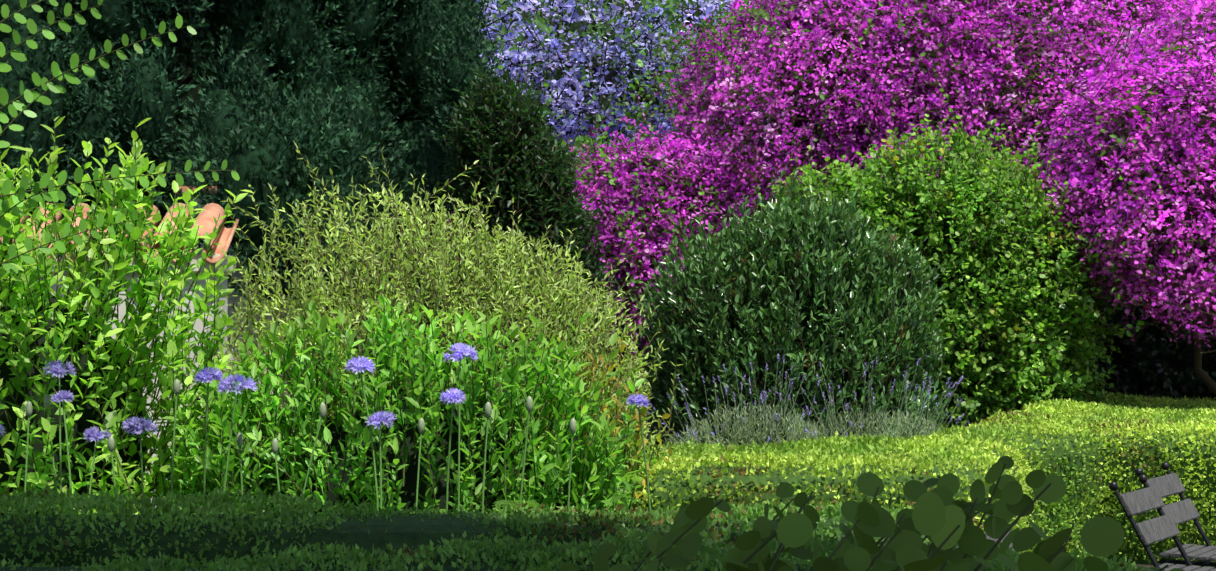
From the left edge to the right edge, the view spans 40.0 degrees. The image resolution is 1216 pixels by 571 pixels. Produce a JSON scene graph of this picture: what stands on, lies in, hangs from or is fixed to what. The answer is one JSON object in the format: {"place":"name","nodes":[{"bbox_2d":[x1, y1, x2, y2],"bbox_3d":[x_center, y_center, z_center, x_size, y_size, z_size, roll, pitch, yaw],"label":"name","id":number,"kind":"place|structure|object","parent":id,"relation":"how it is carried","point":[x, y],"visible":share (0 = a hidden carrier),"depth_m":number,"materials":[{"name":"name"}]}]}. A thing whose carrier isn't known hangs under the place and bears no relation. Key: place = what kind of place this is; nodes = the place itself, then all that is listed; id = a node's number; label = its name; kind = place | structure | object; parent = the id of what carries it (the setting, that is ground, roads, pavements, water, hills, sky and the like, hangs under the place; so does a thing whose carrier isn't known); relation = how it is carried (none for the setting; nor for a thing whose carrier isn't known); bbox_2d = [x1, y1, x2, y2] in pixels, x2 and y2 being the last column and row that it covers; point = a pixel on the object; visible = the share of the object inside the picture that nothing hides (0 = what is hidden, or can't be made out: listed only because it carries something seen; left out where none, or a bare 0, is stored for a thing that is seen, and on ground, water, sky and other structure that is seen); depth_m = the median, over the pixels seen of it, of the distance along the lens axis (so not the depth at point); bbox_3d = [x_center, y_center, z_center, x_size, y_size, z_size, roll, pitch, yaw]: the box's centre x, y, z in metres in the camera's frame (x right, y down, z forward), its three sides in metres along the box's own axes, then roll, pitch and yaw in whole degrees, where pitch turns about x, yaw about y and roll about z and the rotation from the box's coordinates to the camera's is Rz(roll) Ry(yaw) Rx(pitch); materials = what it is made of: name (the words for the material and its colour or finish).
{"place":"outdoors","nodes":[
{"label":"outdoors","id":0,"kind":"place"},
{"bbox_2d":[0,0,239,273],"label":"tree branch","id":1,"kind":"object","parent":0,"point":[45,180],"depth_m":7.10,"materials":[{"name":"green plant"}]},
{"bbox_2d":[0,498,645,514],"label":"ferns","id":2,"kind":"object","parent":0,"point":[503,502],"depth_m":7.43,"materials":[{"name":"green plant"}]},
{"bbox_2d":[368,0,779,311],"label":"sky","id":3,"kind":"structure","parent":0,"point":[493,0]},
{"bbox_2d":[358,316,1214,570],"bbox_3d":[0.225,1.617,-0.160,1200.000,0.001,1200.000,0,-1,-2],"label":"ground","id":4,"kind":"structure","parent":0,"point":[1146,565],"depth_m":23.76,"materials":[{"name":"green plant"}]},
{"bbox_2d":[0,116,252,514],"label":"shrub","id":5,"kind":"object","parent":4,"relation":"on","point":[121,267],"depth_m":8.03,"materials":[{"name":"green plant"}]},
{"bbox_2d":[0,195,300,507],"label":"garden wall","id":6,"kind":"structure","parent":4,"relation":"on","point":[228,310],"depth_m":10.39,"materials":[{"name":"paint"}]},
{"bbox_2d":[0,203,238,264],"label":"roof tiles","id":7,"kind":"object","parent":6,"relation":"attached to","point":[205,219],"depth_m":10.52,"materials":[{"name":"ceramic"}]},
{"bbox_2d":[174,186,216,195],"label":"roof tiles","id":8,"kind":"object","parent":6,"relation":"on","point":[192,188],"depth_m":11.40,"materials":[{"name":"ceramic"}]},
{"bbox_2d":[0,0,513,420],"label":"cypress","id":9,"kind":"object","parent":4,"relation":"on","point":[319,132],"depth_m":14.33,"materials":[{"name":"green plant"}]},
{"bbox_2d":[0,0,486,338],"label":"cypress clumps","id":10,"kind":"object","parent":9,"relation":"attached to","point":[240,159],"visible":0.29,"depth_m":14.29,"materials":[{"name":"green plant"}]},
{"bbox_2d":[23,347,650,514],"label":"stems","id":11,"kind":"object","parent":4,"relation":"on","point":[322,413],"visible":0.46,"depth_m":7.30,"materials":[{"name":"green plant"}]},
{"bbox_2d":[0,342,649,441],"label":"flowers","id":12,"kind":"object","parent":11,"relation":"attached to","point":[91,434],"visible":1,"depth_m":7.31,"materials":[{"name":"plant"}]},
{"bbox_2d":[161,275,644,513],"bbox_3d":[-0.961,0.966,7.876,2.369,2.005,1.018,0,-1,-2],"label":"bush","id":13,"kind":"object","parent":4,"relation":"on","point":[435,415],"depth_m":7.87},
{"bbox_2d":[191,142,682,509],"bbox_3d":[-0.972,0.539,9.002,2.902,2.553,1.914,0,-1,-2],"label":"wispy shrub","id":14,"kind":"object","parent":4,"relation":"on","point":[591,375],"depth_m":8.89,"materials":[{"name":"green plant"}]},
{"bbox_2d":[0,485,947,566],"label":"hedge","id":15,"kind":"object","parent":4,"relation":"on","point":[220,499],"depth_m":6.29,"materials":[{"name":"green plant"}]},
{"bbox_2d":[0,103,1032,514],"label":"shrub","id":16,"kind":"object","parent":4,"relation":"on","point":[82,423],"visible":0.04,"depth_m":8.22,"materials":[{"name":"green plant"}]},
{"bbox_2d":[439,56,644,374],"bbox_3d":[-0.524,0.057,12.139,1.623,3.380,1.267,0,-1,-2],"label":"tall shrub","id":17,"kind":"object","parent":4,"relation":"on","point":[462,115],"depth_m":12.10,"materials":[{"name":"green plant"}]},
{"bbox_2d":[0,527,1153,570],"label":"hedge","id":18,"kind":"object","parent":4,"relation":"on","point":[556,552],"depth_m":5.18,"materials":[{"name":"green plant"}]},
{"bbox_2d":[359,0,1214,365],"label":"trees","id":19,"kind":"object","parent":4,"relation":"on","point":[569,46],"depth_m":47.59,"materials":[{"name":"plant"}]},
{"bbox_2d":[624,169,950,454],"bbox_3d":[1.241,0.652,11.410,2.242,2.891,1.624,0,-1,-2],"label":"round shrub","id":20,"kind":"object","parent":4,"relation":"on","point":[727,233],"depth_m":11.18,"materials":[{"name":"green plant"}]},
{"bbox_2d":[391,0,1215,447],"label":"bougainvillea","id":21,"kind":"object","parent":4,"relation":"on","point":[1199,352],"depth_m":15.62,"materials":[{"name":"purple plant"}]},
{"bbox_2d":[438,0,1215,368],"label":"bougainvillea bracts","id":22,"kind":"object","parent":21,"relation":"attached to","point":[932,98],"visible":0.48,"depth_m":15.51,"materials":[{"name":"purple plant"}]},
{"bbox_2d":[420,0,1188,372],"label":"jacaranda","id":23,"kind":"object","parent":4,"relation":"on","point":[571,4],"depth_m":35.98,"materials":[{"name":"blue plant"}]},
{"bbox_2d":[647,355,968,450],"bbox_3d":[1.316,0.893,10.492,2.189,0.925,1.072,0,-1,-2],"label":"lavender","id":24,"kind":"object","parent":4,"relation":"on","point":[795,425],"depth_m":10.57,"materials":[{"name":"green plant"}]},
{"bbox_2d":[552,147,1071,196],"bbox_3d":[2.359,0.281,17.224,6.600,3.155,2.600,0,-1,-2],"label":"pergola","id":25,"kind":"object","parent":4,"relation":"on","point":[751,160],"visible":0.06,"depth_m":16.07,"materials":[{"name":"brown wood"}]},
{"bbox_2d":[630,391,1215,567],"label":"hedge","id":26,"kind":"object","parent":4,"relation":"on","point":[1034,418],"depth_m":10.40,"materials":[{"name":"green plant"}]},
{"bbox_2d":[752,83,1136,433],"bbox_3d":[2.589,0.148,13.630,3.469,3.511,2.178,0,-1,-2],"label":"bush","id":27,"kind":"object","parent":4,"relation":"on","point":[1022,379],"depth_m":13.22,"materials":[{"name":"green plant"}]},
{"bbox_2d":[1079,277,1215,403],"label":"ivy bank leaves","id":28,"kind":"object","parent":4,"relation":"on","point":[1160,367],"visible":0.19,"depth_m":15.26,"materials":[{"name":"plant"}]},
{"bbox_2d":[1109,475,1215,570],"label":"bistro chair","id":29,"kind":"object","parent":4,"relation":"on","point":[1163,526],"visible":0.98,"depth_m":7.29,"materials":[{"name":"metal"}]},
{"bbox_2d":[1135,462,1215,566],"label":"bistro chair","id":30,"kind":"object","parent":4,"relation":"on","point":[1184,509],"visible":0.81,"depth_m":7.88,"materials":[{"name":"metal"}]},
{"bbox_2d":[558,456,1184,570],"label":"shrub","id":31,"kind":"object","parent":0,"point":[937,515],"depth_m":1.90,"materials":[{"name":"green plant"}]},
{"bbox_2d":[956,515,1019,555],"bbox_3d":[1.466,1.268,5.798,0.512,0.880,0.440,-1,-1,40],"label":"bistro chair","id":32,"kind":"object","parent":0,"point":[990,538],"visible":0.02,"depth_m":5.99,"materials":[{"name":"metal"}]},
{"bbox_2d":[1033,289,1215,404],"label":"ivy bank wall","id":33,"kind":"structure","parent":0,"point":[1188,393],"depth_m":15.64,"materials":[{"name":"plant"}]}
]}

